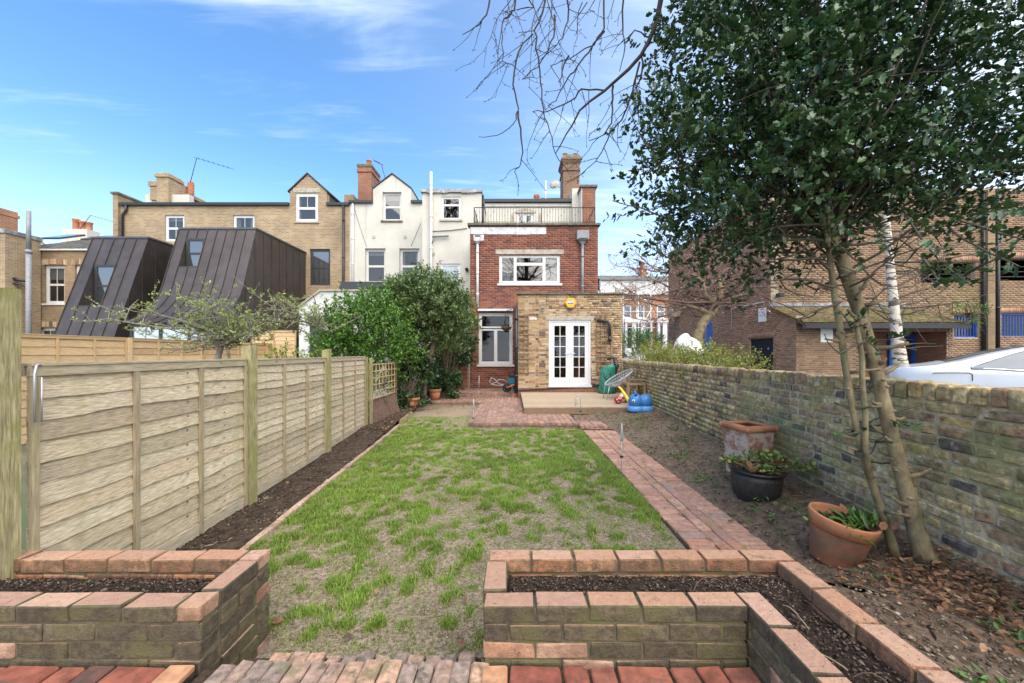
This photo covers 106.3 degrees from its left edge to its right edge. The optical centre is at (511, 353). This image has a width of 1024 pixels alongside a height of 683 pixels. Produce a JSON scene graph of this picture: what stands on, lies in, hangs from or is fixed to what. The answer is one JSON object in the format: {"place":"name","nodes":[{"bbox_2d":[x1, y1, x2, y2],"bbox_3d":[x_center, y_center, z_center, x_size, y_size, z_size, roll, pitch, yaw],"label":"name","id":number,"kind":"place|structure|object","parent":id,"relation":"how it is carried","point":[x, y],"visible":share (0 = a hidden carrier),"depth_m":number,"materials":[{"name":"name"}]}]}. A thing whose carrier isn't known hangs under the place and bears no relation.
{"place":"outdoors","nodes":[
{"label":"outdoors","id":0,"kind":"place"},
{"bbox_2d":[21,401,402,549],"bbox_3d":[-5.675,1.522,7.500,5.050,0.072,13.000,0,0,0],"label":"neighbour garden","id":1,"kind":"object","parent":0,"point":[24,504],"depth_m":4.04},
{"bbox_2d":[21,333,271,443],"bbox_3d":[-7.986,0.620,8.997,0.091,1.900,9.596,0,0,0],"label":"lap fence","id":2,"kind":"object","parent":1,"relation":"on","point":[43,348],"visible":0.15,"depth_m":7.44,"materials":[{"name":"beige wood"}]},
{"bbox_2d":[70,276,368,358],"bbox_3d":[-4.684,0.184,6.091,4.531,2.776,1.635,0,0,-10],"label":"apple tree","id":3,"kind":"object","parent":1,"relation":"on","point":[219,336],"visible":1,"depth_m":6.00,"materials":[{"name":"green plant"}]},
{"bbox_2d":[251,330,296,357],"bbox_3d":[-7.900,0.209,12.745,1.502,1.947,0.072,0,0,0],"label":"lap fence","id":4,"kind":"object","parent":1,"relation":"on","point":[282,335],"visible":0.2,"depth_m":12.73,"materials":[{"name":"beige wood"}]},
{"bbox_2d":[260,338,299,358],"bbox_3d":[-4.883,0.468,8.172,0.796,1.616,0.748,0,0,-39],"label":"lime shrub","id":5,"kind":"object","parent":1,"relation":"on","point":[274,349],"visible":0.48,"depth_m":8.12,"materials":[{"name":"green plant"}]},
{"bbox_2d":[297,344,323,357],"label":"lime shrub","id":6,"kind":"object","parent":1,"relation":"on","point":[312,354],"visible":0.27,"depth_m":8.02,"materials":[{"name":"green plant"}]},
{"bbox_2d":[297,280,430,392],"bbox_3d":[-3.766,-0.380,10.146,3.395,3.119,2.251,0,0,0],"label":"laurel bush","id":7,"kind":"object","parent":1,"relation":"on","point":[346,341],"visible":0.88,"depth_m":9.72,"materials":[{"name":"green plant"}]},
{"bbox_2d":[297,282,434,397],"bbox_3d":[-5.127,-0.531,15.720,3.854,4.202,6.360,0,0,0],"label":"white extension","id":8,"kind":"object","parent":1,"relation":"on","point":[351,287],"visible":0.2,"depth_m":12.60,"materials":[{"name":"paint"}]},
{"bbox_2d":[195,406,686,661],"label":"lawn","id":9,"kind":"structure","parent":0,"point":[450,412],"depth_m":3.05,"materials":[{"name":"plant"}]},
{"bbox_2d":[239,424,400,549],"bbox_3d":[-2.241,1.560,5.224,0.070,0.086,6.161,0,0,-4],"label":"lawn edging","id":10,"kind":"object","parent":9,"relation":"on","point":[269,529],"visible":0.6,"depth_m":3.92,"materials":[{"name":"wood"}]},
{"bbox_2d":[367,260,484,405],"bbox_3d":[-2.524,-0.585,11.230,3.031,4.230,2.783,0,0,36],"label":"bay tree","id":11,"kind":"object","parent":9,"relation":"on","point":[441,315],"visible":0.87,"depth_m":10.85,"materials":[{"name":"green plant"}]},
{"bbox_2d":[483,550,962,682],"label":"raised brick bed","id":12,"kind":"object","parent":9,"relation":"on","point":[586,609],"visible":0.98,"depth_m":1.62,"materials":[{"name":"brick"}]},
{"bbox_2d":[693,576,886,682],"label":"dry stalks","id":13,"kind":"object","parent":12,"relation":"on","point":[804,624],"visible":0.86,"depth_m":1.56,"materials":[{"name":"brown plant"}]},
{"bbox_2d":[417,396,577,428],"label":"brick patio","id":14,"kind":"structure","parent":0,"point":[500,412],"depth_m":8.89,"materials":[{"name":"red brick"}]},
{"bbox_2d":[428,383,441,399],"bbox_3d":[-2.402,1.176,11.920,0.470,0.538,0.457,0,0,0],"label":"plant pot","id":15,"kind":"object","parent":14,"relation":"on","point":[435,390],"visible":0.97,"depth_m":11.78,"materials":[{"name":"ceramic"}]},
{"bbox_2d":[428,369,464,398],"bbox_3d":[-2.200,1.048,12.337,1.367,1.126,0.866,0,0,0],"label":"ivy mound","id":16,"kind":"object","parent":14,"relation":"on","point":[456,377],"visible":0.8,"depth_m":12.21,"materials":[{"name":"green plant"}]},
{"bbox_2d":[0,0,1023,292],"label":"sky","id":17,"kind":"structure","parent":0,"point":[98,98],"materials":[{"name":"blue"}]},
{"bbox_2d":[583,430,772,551],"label":"brick path","id":18,"kind":"structure","parent":0,"point":[689,531],"depth_m":3.94,"materials":[{"name":"brick"}]},
{"bbox_2d":[606,434,747,549],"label":"path weeds","id":19,"kind":"object","parent":18,"relation":"on","point":[673,503],"visible":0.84,"depth_m":3.90,"materials":[{"name":"green plant"}]},
{"bbox_2d":[705,322,712,358],"bbox_3d":[8.986,-0.124,17.660,0.450,2.828,0.280,0,0,0],"label":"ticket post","id":20,"kind":"object","parent":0,"point":[708,334],"visible":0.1,"depth_m":17.60,"materials":[{"name":"blue paint"}]},
{"bbox_2d":[572,409,1023,682],"bbox_3d":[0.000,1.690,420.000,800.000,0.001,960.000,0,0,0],"label":"ground","id":21,"kind":"structure","parent":0,"point":[851,588],"depth_m":2.77,"materials":[{"name":"brown soil"}]},
{"bbox_2d":[0,208,42,333],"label":"terraced house","id":22,"kind":"structure","parent":21,"relation":"on","point":[12,248],"depth_m":18.43,"materials":[{"name":"beige brick"}]},
{"bbox_2d":[12,210,32,333],"bbox_3d":[-23.250,-2.588,18.124,0.944,8.316,0.244,0,0,-13],"label":"vent stack","id":23,"kind":"object","parent":22,"relation":"attached to","point":[28,252],"visible":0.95,"depth_m":18.14,"materials":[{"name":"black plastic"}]},
{"bbox_2d":[39,215,112,334],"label":"terraced house","id":24,"kind":"structure","parent":21,"relation":"on","point":[61,262],"depth_m":19.26,"materials":[{"name":"beige brick"}]},
{"bbox_2d":[41,266,64,304],"bbox_3d":[-22.886,-3.406,19.270,1.164,1.995,0.260,0,0,0],"label":"window","id":25,"kind":"structure","parent":24,"relation":"in","point":[57,273],"depth_m":19.31,"materials":[{"name":"white paint"}]},
{"bbox_2d":[41,234,85,238],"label":"roof window","id":26,"kind":"structure","parent":24,"relation":"in","point":[67,235],"depth_m":22.71,"materials":[{"name":"white glass"}]},
{"bbox_2d":[53,236,182,337],"bbox_3d":[-15.595,-1.538,16.448,2.270,6.215,5.064,0,0,0],"label":"zinc extension","id":27,"kind":"object","parent":21,"relation":"on","point":[127,271],"visible":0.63,"depth_m":14.89,"materials":[{"name":"grey metal"}]},
{"bbox_2d":[94,265,114,304],"bbox_3d":[-15.820,-2.620,14.960,0.840,1.660,0.060,0,0,0],"label":"window","id":28,"kind":"structure","parent":27,"relation":"in","point":[102,273],"depth_m":14.96,"materials":[{"name":"glass"}]},
{"bbox_2d":[0,549,269,677],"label":"raised brick bed","id":29,"kind":"object","parent":21,"relation":"on","point":[201,611],"visible":0.99,"depth_m":1.70,"materials":[{"name":"brick"}]},
{"bbox_2d":[0,288,372,580],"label":"lap fence","id":30,"kind":"object","parent":21,"relation":"on","point":[170,455],"visible":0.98,"depth_m":2.85,"materials":[{"name":"beige wood"}]},
{"bbox_2d":[33,363,42,422],"bbox_3d":[-2.563,0.212,2.082,0.028,0.316,0.066,0,0,-33],"label":"wire hook","id":31,"kind":"object","parent":30,"relation":"hanging from","point":[34,390],"visible":1,"depth_m":2.05,"materials":[{"name":"metal"}]},
{"bbox_2d":[124,227,305,357],"bbox_3d":[-11.720,-1.718,16.029,3.120,6.575,5.903,0,0,0],"label":"zinc extension","id":32,"kind":"object","parent":21,"relation":"on","point":[223,259],"visible":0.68,"depth_m":15.05,"materials":[{"name":"grey metal"}]},
{"bbox_2d":[130,324,209,340],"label":"garden doors","id":33,"kind":"structure","parent":32,"relation":"in","point":[133,334],"depth_m":13.34,"materials":[{"name":"white glass"}]},
{"bbox_2d":[186,238,204,265],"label":"window","id":34,"kind":"structure","parent":32,"relation":"in","point":[193,246],"depth_m":15.18,"materials":[{"name":"glass"}]},
{"bbox_2d":[110,157,349,298],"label":"terraced house","id":35,"kind":"structure","parent":21,"relation":"on","point":[311,219],"depth_m":19.00,"materials":[{"name":"brick"}]},
{"bbox_2d":[166,215,183,240],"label":"window","id":36,"kind":"structure","parent":35,"relation":"in","point":[169,218],"depth_m":19.07,"materials":[{"name":"white"}]},
{"bbox_2d":[234,215,253,226],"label":"window","id":37,"kind":"structure","parent":35,"relation":"in","point":[237,218],"depth_m":19.07,"materials":[{"name":"white"}]},
{"bbox_2d":[294,194,318,222],"bbox_3d":[-10.146,-7.170,19.041,1.229,1.468,0.202,0,0,0],"label":"window","id":38,"kind":"structure","parent":35,"relation":"in","point":[298,196],"depth_m":19.04,"materials":[{"name":"white"}]},
{"bbox_2d":[311,249,329,284],"bbox_3d":[-9.500,-4.269,19.110,1.013,1.799,0.060,0,0,0],"label":"window","id":39,"kind":"structure","parent":35,"relation":"in","point":[320,258],"depth_m":19.11,"materials":[{"name":"glass"}]},
{"bbox_2d":[176,402,416,550],"bbox_3d":[-2.675,1.508,6.650,1.250,0.144,9.900,0,0,0],"label":"flower bed","id":40,"kind":"object","parent":21,"relation":"on","point":[254,510],"visible":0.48,"depth_m":4.24,"materials":[{"name":"soil"}]},
{"bbox_2d":[368,396,389,422],"bbox_3d":[-2.942,1.260,8.505,0.180,0.520,1.030,0,0,1],"label":"timber board","id":41,"kind":"object","parent":40,"relation":"on","point":[380,409],"visible":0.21,"depth_m":8.52,"materials":[{"name":"brown wood"}]},
{"bbox_2d":[368,361,396,400],"bbox_3d":[-2.943,0.880,8.830,0.061,1.380,1.741,0,0,1],"label":"garden trellis","id":42,"kind":"object","parent":40,"relation":"on","point":[394,380],"visible":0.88,"depth_m":8.99,"materials":[{"name":"beige wood"}]},
{"bbox_2d":[373,370,393,402],"bbox_3d":[-3.099,0.779,8.858,0.445,0.745,1.370,0,0,0],"label":"trellis ivy","id":43,"kind":"object","parent":42,"relation":"attached to","point":[382,384],"visible":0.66,"depth_m":8.87,"materials":[{"name":"green plant"}]},
{"bbox_2d":[385,393,399,414],"bbox_3d":[-2.900,1.260,9.335,0.180,0.520,0.571,0,0,4],"label":"timber board","id":44,"kind":"object","parent":40,"relation":"on","point":[392,403],"visible":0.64,"depth_m":9.30,"materials":[{"name":"brown wood"}]},
{"bbox_2d":[363,403,423,432],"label":"leaf litter","id":45,"kind":"object","parent":40,"relation":"on","point":[393,418],"visible":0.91,"depth_m":8.48,"materials":[{"name":"brown plant"}]},
{"bbox_2d":[405,393,434,408],"bbox_3d":[-2.581,1.301,10.551,1.020,0.419,0.542,0,0,12],"label":"plant pot","id":46,"kind":"object","parent":40,"relation":"on","point":[414,398],"visible":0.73,"depth_m":10.45,"materials":[{"name":"ceramic"}]},
{"bbox_2d":[191,651,488,682],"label":"garden steps","id":47,"kind":"structure","parent":21,"relation":"on","point":[363,667],"depth_m":1.59,"materials":[{"name":"brick"}]},
{"bbox_2d":[0,665,762,682],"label":"front terrace","id":48,"kind":"structure","parent":21,"relation":"on","point":[186,674],"depth_m":1.56,"materials":[{"name":"brick"}]},
{"bbox_2d":[344,159,484,387],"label":"terraced house","id":49,"kind":"structure","parent":21,"relation":"on","point":[397,225],"depth_m":19.00,"materials":[{"name":"paint"}]},
{"bbox_2d":[366,249,385,281],"bbox_3d":[-6.764,-4.332,19.190,1.013,1.723,0.100,0,0,0],"label":"window","id":50,"kind":"structure","parent":49,"relation":"in","point":[369,252],"depth_m":19.15,"materials":[{"name":"white paint"}]},
{"bbox_2d":[381,193,402,221],"bbox_3d":[-5.941,-7.233,19.080,1.077,1.494,0.280,0,0,0],"label":"window","id":51,"kind":"structure","parent":49,"relation":"in","point":[386,196],"depth_m":19.13,"materials":[{"name":"white paint"}]},
{"bbox_2d":[400,249,418,277],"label":"window","id":52,"kind":"structure","parent":49,"relation":"in","point":[402,251],"depth_m":19.15,"materials":[{"name":"white paint"}]},
{"bbox_2d":[439,197,461,220],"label":"window","id":53,"kind":"structure","parent":49,"relation":"in","point":[444,205],"depth_m":16.55,"materials":[{"name":"white"}]},
{"bbox_2d":[440,264,460,291],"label":"window","id":54,"kind":"structure","parent":49,"relation":"in","point":[449,268],"depth_m":16.57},
{"bbox_2d":[383,338,455,411],"bbox_3d":[-2.801,0.628,11.318,1.554,2.174,3.288,0,0,22],"label":"ivy mass","id":55,"kind":"object","parent":21,"relation":"on","point":[407,391],"visible":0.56,"depth_m":10.74,"materials":[{"name":"green plant"}]},
{"bbox_2d":[418,388,514,396],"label":"terrace","id":56,"kind":"structure","parent":21,"relation":"on","point":[484,392],"depth_m":12.94,"materials":[{"name":"brick"}]},
{"bbox_2d":[435,324,461,374],"bbox_3d":[-2.200,-0.123,13.108,1.343,2.201,1.014,0,0,-13],"label":"lime shrub","id":57,"kind":"object","parent":56,"relation":"on","point":[446,354],"visible":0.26,"depth_m":13.01,"materials":[{"name":"green plant"}]},
{"bbox_2d":[428,349,468,388],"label":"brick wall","id":58,"kind":"structure","parent":56,"relation":"on","point":[465,375],"depth_m":14.20,"materials":[{"name":"red brick"}]},
{"bbox_2d":[432,331,479,375],"bbox_3d":[-2.153,-0.108,13.721,2.029,2.173,1.259,0,0,0],"label":"ivy bush","id":59,"kind":"object","parent":56,"relation":"on","point":[459,360],"visible":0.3,"depth_m":13.58,"materials":[{"name":"green plant"}]},
{"bbox_2d":[467,153,600,388],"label":"terraced house","id":60,"kind":"structure","parent":21,"relation":"on","point":[545,244],"depth_m":14.50,"materials":[{"name":"red brick"}]},
{"bbox_2d":[477,313,513,366],"bbox_3d":[-0.619,-0.513,14.525,1.416,2.028,0.170,0,0,0],"label":"window","id":61,"kind":"structure","parent":60,"relation":"in","point":[495,363],"depth_m":14.56,"materials":[{"name":"white"}]},
{"bbox_2d":[517,213,532,222],"bbox_3d":[0.646,-5.830,19.090,0.836,2.273,0.060,0,0,0],"label":"terrace door","id":62,"kind":"structure","parent":60,"relation":"in","point":[521,217],"depth_m":19.07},
{"bbox_2d":[497,255,561,285],"bbox_3d":[0.667,-3.143,14.551,2.441,1.177,0.222,0,0,0],"label":"window","id":63,"kind":"structure","parent":60,"relation":"in","point":[547,264],"depth_m":14.56,"materials":[{"name":"white"}]},
{"bbox_2d":[453,0,662,190],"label":"bare tree","id":64,"kind":"object","parent":21,"relation":"on","point":[647,43],"visible":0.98,"depth_m":3.23,"materials":[{"name":"brown plant"}]},
{"bbox_2d":[514,292,623,396],"bbox_3d":[1.865,-0.210,13.776,3.582,3.561,2.647,0,0,0],"label":"brick extension","id":65,"kind":"object","parent":21,"relation":"on","point":[562,347],"visible":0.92,"depth_m":12.60,"materials":[{"name":"brown brick"}]},
{"bbox_2d":[519,314,528,373],"bbox_3d":[0.395,-0.302,12.566,0.319,1.949,0.041,0,0,0],"label":"wall trellis","id":66,"kind":"object","parent":65,"relation":"attached to","point":[524,344],"depth_m":12.57,"materials":[{"name":"beige wood"}]},
{"bbox_2d":[551,322,569,384],"bbox_3d":[1.584,0.002,12.642,0.625,2.062,0.116,0,0,0],"label":"glazed door","id":67,"kind":"structure","parent":65,"relation":"in","point":[554,380],"depth_m":12.65,"materials":[{"name":"white"}]},
{"bbox_2d":[565,298,575,309],"bbox_3d":[1.907,-1.619,12.541,0.370,0.375,0.106,0,0,0],"label":"alarm box","id":68,"kind":"object","parent":65,"relation":"attached to","point":[570,303],"visible":1,"depth_m":12.49,"materials":[{"name":"yellow plastic"}]},
{"bbox_2d":[570,322,588,384],"bbox_3d":[2.213,0.002,12.642,0.625,2.062,0.116,0,0,0],"label":"glazed door","id":69,"kind":"structure","parent":65,"relation":"in","point":[573,380],"depth_m":12.65,"materials":[{"name":"white wood"}]},
{"bbox_2d":[596,314,606,372],"bbox_3d":[2.923,-0.319,12.566,0.336,1.949,0.041,0,0,0],"label":"wall trellis","id":70,"kind":"object","parent":65,"relation":"attached to","point":[601,340],"depth_m":12.57,"materials":[{"name":"brown wood"}]},
{"bbox_2d":[521,392,654,416],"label":"timber deck","id":71,"kind":"structure","parent":21,"relation":"on","point":[555,402],"depth_m":9.74,"materials":[{"name":"brown wood"}]},
{"bbox_2d":[597,364,615,393],"bbox_3d":[3.018,0.805,12.161,0.563,0.937,0.554,0,0,0],"label":"garden bag","id":72,"kind":"object","parent":71,"relation":"on","point":[607,372],"visible":0.81,"depth_m":12.02,"materials":[{"name":"green fabric"}]},
{"bbox_2d":[607,356,620,393],"bbox_3d":[3.227,0.680,12.242,0.370,1.178,0.366,0,0,-39],"label":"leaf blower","id":73,"kind":"object","parent":71,"relation":"on","point":[616,364],"visible":0.77,"depth_m":12.16,"materials":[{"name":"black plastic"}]},
{"bbox_2d":[603,369,632,398],"bbox_3d":[2.974,0.861,10.750,0.790,0.835,0.780,0,0,0],"label":"scoop chair","id":74,"kind":"object","parent":71,"relation":"on","point":[614,384],"visible":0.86,"depth_m":10.80,"materials":[{"name":"grey metal"}]},
{"bbox_2d":[622,381,645,402],"bbox_3d":[3.180,1.014,10.050,0.480,0.520,0.500,0,0,0],"label":"wooden table","id":75,"kind":"object","parent":71,"relation":"on","point":[638,383],"visible":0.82,"depth_m":9.82,"materials":[{"name":"brown wood"}]},
{"bbox_2d":[576,421,607,429],"bbox_3d":[1.665,1.568,8.050,0.558,0.205,0.653,0,0,0],"label":"brick step","id":76,"kind":"object","parent":21,"relation":"on","point":[591,425],"visible":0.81,"depth_m":7.82,"materials":[{"name":"red brick"}]},
{"bbox_2d":[598,276,652,357],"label":"terraced house","id":77,"kind":"structure","parent":21,"relation":"on","point":[633,321],"depth_m":47.95,"materials":[{"name":"stone"}]},
{"bbox_2d":[624,305,632,318],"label":"window","id":78,"kind":"structure","parent":77,"relation":"in","point":[629,307],"depth_m":48.16,"materials":[{"name":"white paint"}]},
{"bbox_2d":[622,294,655,356],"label":"scaffolding","id":79,"kind":"object","parent":21,"relation":"on","point":[638,311],"visible":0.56,"depth_m":45.94,"materials":[{"name":"metal"}]},
{"bbox_2d":[627,390,653,411],"bbox_3d":[2.993,1.107,8.950,0.616,0.483,0.391,0,0,0],"label":"hopper toy","id":80,"kind":"object","parent":21,"relation":"on","point":[639,403],"visible":0.99,"depth_m":8.81,"materials":[{"name":"blue plastic"}]},
{"bbox_2d":[638,261,668,347],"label":"terraced house","id":81,"kind":"structure","parent":21,"relation":"on","point":[663,328],"depth_m":48.00,"materials":[{"name":"stone"}]},
{"bbox_2d":[718,420,779,471],"bbox_3d":[2.800,1.150,4.560,0.458,0.640,0.458,0,0,-13],"label":"square planter","id":82,"kind":"object","parent":21,"relation":"on","point":[740,437],"visible":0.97,"depth_m":4.42,"materials":[{"name":"ceramic"}]},
{"bbox_2d":[719,447,821,502],"bbox_3d":[2.679,1.253,3.959,1.052,0.527,0.542,0,0,0],"label":"plant pot","id":83,"kind":"object","parent":21,"relation":"on","point":[754,479],"visible":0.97,"depth_m":3.87,"materials":[{"name":"black ceramic"}]},
{"bbox_2d":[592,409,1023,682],"bbox_3d":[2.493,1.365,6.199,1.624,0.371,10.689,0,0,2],"label":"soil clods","id":84,"kind":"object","parent":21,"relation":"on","point":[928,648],"visible":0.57,"depth_m":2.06,"materials":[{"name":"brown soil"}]},
{"bbox_2d":[596,0,1023,567],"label":"holly tree","id":85,"kind":"object","parent":21,"relation":"on","point":[832,51],"visible":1,"depth_m":2.60,"materials":[{"name":"green plant"}]},
{"bbox_2d":[597,409,1023,682],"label":"weeds","id":86,"kind":"object","parent":21,"relation":"on","point":[1019,635],"visible":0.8,"depth_m":2.55,"materials":[{"name":"green plant"}]},
{"bbox_2d":[601,409,1023,680],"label":"pebbles","id":87,"kind":"object","parent":21,"relation":"on","point":[988,668],"visible":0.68,"depth_m":1.93,"materials":[{"name":"stone"}]},
{"bbox_2d":[622,360,1023,590],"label":"garden wall","id":88,"kind":"structure","parent":21,"relation":"on","point":[966,443],"depth_m":2.94,"materials":[{"name":"brick"}]},
{"bbox_2d":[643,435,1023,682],"bbox_3d":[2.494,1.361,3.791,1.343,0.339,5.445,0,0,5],"label":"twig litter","id":89,"kind":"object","parent":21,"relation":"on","point":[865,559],"visible":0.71,"depth_m":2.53,"materials":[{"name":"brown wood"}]},
{"bbox_2d":[774,498,900,567],"bbox_3d":[2.345,1.295,2.831,0.455,0.479,0.693,0,0,-27],"label":"plant pot","id":90,"kind":"object","parent":21,"relation":"on","point":[842,535],"visible":0.98,"depth_m":2.67,"materials":[{"name":"ceramic"}]},
{"bbox_2d":[743,522,1023,677],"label":"leaf litter","id":91,"kind":"object","parent":21,"relation":"on","point":[982,608],"visible":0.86,"depth_m":2.19,"materials":[{"name":"brown plant"}]},
{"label":"car park","id":92,"kind":"structure","parent":0,"visible":0},
{"bbox_2d":[622,327,654,357],"bbox_3d":[7.863,-0.451,24.954,2.648,2.865,4.610,0,0,21],"label":"street shrub","id":93,"kind":"object","parent":92,"relation":"on","point":[640,336],"visible":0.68,"depth_m":24.30,"materials":[{"name":"green plant"}]},
{"bbox_2d":[637,329,665,350],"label":"street shrub","id":94,"kind":"object","parent":92,"relation":"on","point":[661,337],"visible":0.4,"depth_m":26.20,"materials":[{"name":"green plant"}]},
{"bbox_2d":[672,333,707,363],"bbox_3d":[5.851,0.317,12.630,1.155,1.947,1.056,0,0,-36],"label":"tarpaulin heap","id":95,"kind":"object","parent":92,"relation":"on","point":[684,337],"visible":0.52,"depth_m":12.39,"materials":[{"name":"white plastic"}]},
{"bbox_2d":[625,337,774,393],"bbox_3d":[4.062,0.384,9.166,1.606,1.749,6.104,0,0,4],"label":"hedge","id":96,"kind":"object","parent":92,"relation":"on","point":[690,356],"visible":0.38,"depth_m":7.75,"materials":[{"name":"green plant"}]},
{"bbox_2d":[594,193,865,342],"bbox_3d":[7.156,-2.515,14.359,8.859,6.203,5.505,0,0,0],"label":"cherry tree","id":97,"kind":"object","parent":92,"relation":"on","point":[718,301],"visible":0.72,"depth_m":14.03,"materials":[{"name":"brown plant"}]},
{"bbox_2d":[668,188,1023,370],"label":"brick building","id":98,"kind":"structure","parent":92,"relation":"on","point":[776,337],"depth_m":15.00,"materials":[{"name":"brick"}]},
{"bbox_2d":[758,307,765,321],"bbox_3d":[10.086,-1.550,15.480,0.019,0.550,0.480,0,0,0],"label":"notice board","id":99,"kind":"object","parent":98,"relation":"attached to","point":[761,317],"visible":0.9,"depth_m":15.51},
{"bbox_2d":[751,338,772,369],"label":"steel doors","id":100,"kind":"structure","parent":98,"relation":"in","point":[766,345],"depth_m":15.50,"materials":[{"name":"blue metal"}]},
{"bbox_2d":[954,315,976,336],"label":"barred window","id":101,"kind":"structure","parent":98,"relation":"in","point":[969,332],"depth_m":15.09,"materials":[{"name":"blue paint"}]},
{"bbox_2d":[1001,313,1023,336],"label":"barred window","id":102,"kind":"structure","parent":98,"relation":"in","point":[1012,324],"depth_m":15.14,"materials":[{"name":"blue paint"}]},
{"bbox_2d":[769,303,971,376],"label":"wing","id":103,"kind":"structure","parent":92,"relation":"on","point":[814,354],"depth_m":13.65,"materials":[{"name":"brown brick"}]},
{"bbox_2d":[820,329,832,341],"bbox_3d":[11.175,-0.673,13.636,0.430,0.560,0.019,0,0,0],"label":"notice board","id":104,"kind":"object","parent":103,"relation":"attached to","point":[828,333],"visible":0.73,"depth_m":13.63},
{"bbox_2d":[887,335,915,366],"bbox_3d":[14.957,0.290,14.745,1.003,2.000,0.090,0,0,0],"label":"blue entrance door","id":105,"kind":"structure","parent":103,"relation":"in","point":[911,354],"depth_m":14.73,"materials":[{"name":"paint"}]},
{"bbox_2d":[942,297,997,330],"bbox_3d":[15.808,-1.339,13.270,1.492,1.216,1.066,0,0,0],"label":"roof weed","id":106,"kind":"object","parent":103,"relation":"on","point":[969,315],"visible":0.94,"depth_m":13.21,"materials":[{"name":"green plant"}]},
{"bbox_2d":[774,0,1023,364],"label":"birch tree","id":107,"kind":"object","parent":92,"relation":"on","point":[895,319],"visible":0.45,"depth_m":10.92,"materials":[{"name":"white plant"}]},
{"bbox_2d":[884,345,1023,387],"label":"parked car","id":108,"kind":"object","parent":92,"relation":"on","point":[1001,367],"visible":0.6,"depth_m":6.18,"materials":[{"name":"silver metal"}]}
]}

